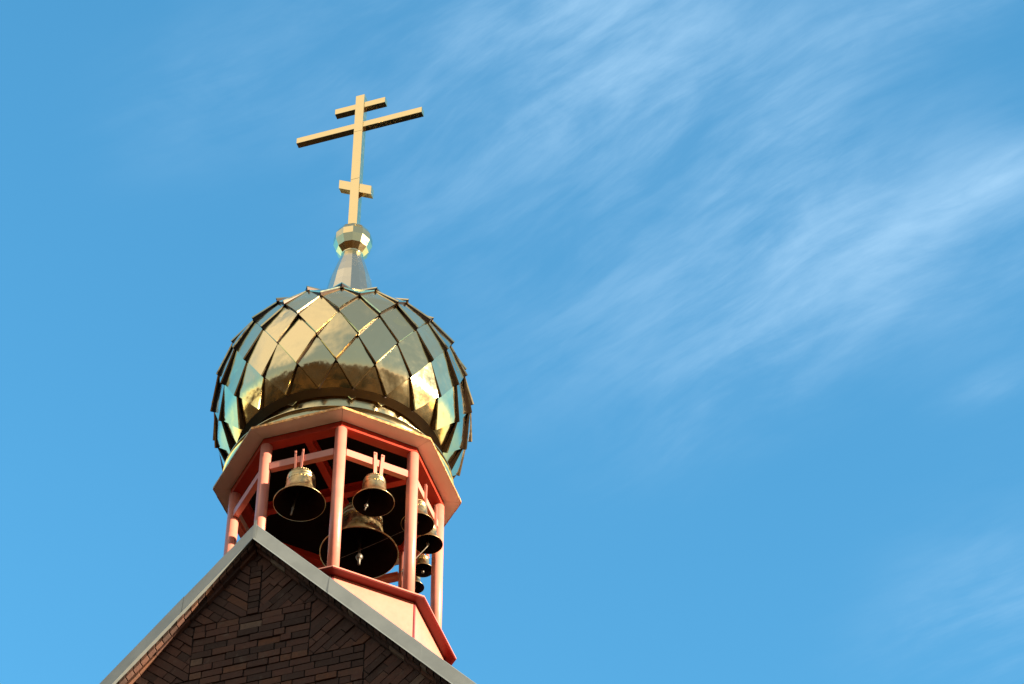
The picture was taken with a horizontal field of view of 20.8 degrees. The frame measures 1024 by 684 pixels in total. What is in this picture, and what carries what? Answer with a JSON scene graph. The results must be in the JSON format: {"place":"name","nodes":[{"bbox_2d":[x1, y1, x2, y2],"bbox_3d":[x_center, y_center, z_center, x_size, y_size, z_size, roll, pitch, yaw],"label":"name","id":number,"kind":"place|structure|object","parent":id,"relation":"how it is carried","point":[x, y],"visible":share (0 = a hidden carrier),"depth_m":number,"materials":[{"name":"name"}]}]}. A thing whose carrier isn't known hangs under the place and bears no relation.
{"place":"outdoors","nodes":[
{"label":"outdoors","id":0,"kind":"place"},
{"bbox_2d":[100,520,475,683],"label":"brick church","id":1,"kind":"structure","parent":0,"point":[256,604],"depth_m":33.23,"materials":[{"name":"brick"}]},
{"bbox_2d":[213,406,460,665],"bbox_3d":[-2.387,4.226,35.879,3.151,6.830,3.150,-13,-48,12],"label":"belfry","id":2,"kind":"object","parent":1,"relation":"on","point":[340,445],"visible":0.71,"depth_m":37.28,"materials":[{"name":"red paint"}]},
{"bbox_2d":[273,449,325,520],"bbox_3d":[-2.779,1.867,36.624,0.690,1.142,0.690,-13,-48,12],"label":"bell","id":3,"kind":"object","parent":2,"relation":"hanging from","point":[298,497],"visible":1,"depth_m":36.56,"materials":[{"name":"brown metal"}]},
{"bbox_2d":[210,248,473,529],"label":"onion dome","id":4,"kind":"structure","parent":2,"relation":"on","point":[351,337],"depth_m":38.08,"materials":[{"name":"polished gold"},{"name":"dark gold"},{"name":"brushed gold"}]},
{"bbox_2d":[296,94,423,259],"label":"orthodox cross","id":5,"kind":"object","parent":4,"relation":"on","point":[353,233],"visible":0.95,"depth_m":43.53,"materials":[{"name":"brushed gold"},{"name":"polished gold"}]},
{"bbox_2d":[319,502,398,577],"bbox_3d":[-2.047,2.578,37.510,1.060,1.477,1.060,-13,-48,12],"label":"bell","id":6,"kind":"object","parent":2,"relation":"hanging from","point":[359,531],"visible":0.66,"depth_m":37.55,"materials":[{"name":"brown metal"}]},
{"bbox_2d":[352,452,394,516],"bbox_3d":[-1.817,1.877,36.724,0.556,1.026,0.556,-13,-48,12],"label":"bell","id":7,"kind":"object","parent":2,"relation":"hanging from","point":[373,497],"visible":1,"depth_m":36.65,"materials":[{"name":"brown metal"}]},
{"bbox_2d":[401,484,433,534],"bbox_3d":[-1.254,2.155,37.197,0.444,0.833,0.444,-13,-48,12],"label":"bell","id":8,"kind":"object","parent":2,"relation":"hanging from","point":[425,523],"visible":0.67,"depth_m":37.05,"materials":[{"name":"brown metal"}]},
{"bbox_2d":[415,576,423,592],"bbox_3d":[-1.323,3.104,38.072,0.264,0.724,0.264,-13,-48,12],"label":"bell","id":9,"kind":"object","parent":2,"relation":"hanging from","point":[419,586],"visible":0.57,"depth_m":37.90,"materials":[{"name":"brown metal"}]},
{"bbox_2d":[415,554,430,577],"bbox_3d":[-1.211,2.914,37.955,0.290,0.634,0.290,-13,-48,12],"label":"bell","id":10,"kind":"object","parent":2,"relation":"hanging from","point":[422,568],"visible":0.92,"depth_m":37.85,"materials":[{"name":"brown metal"}]},
{"bbox_2d":[416,504,442,553],"bbox_3d":[-1.120,2.458,37.488,0.392,0.826,0.392,-13,-48,12],"label":"bell","id":11,"kind":"object","parent":2,"relation":"hanging from","point":[432,540],"visible":0.77,"depth_m":37.35,"materials":[{"name":"brown metal"}]},
{"bbox_2d":[0,0,1023,683],"label":"sky","id":12,"kind":"structure","parent":0,"point":[729,294],"materials":[{"name":"blue"}]}
]}

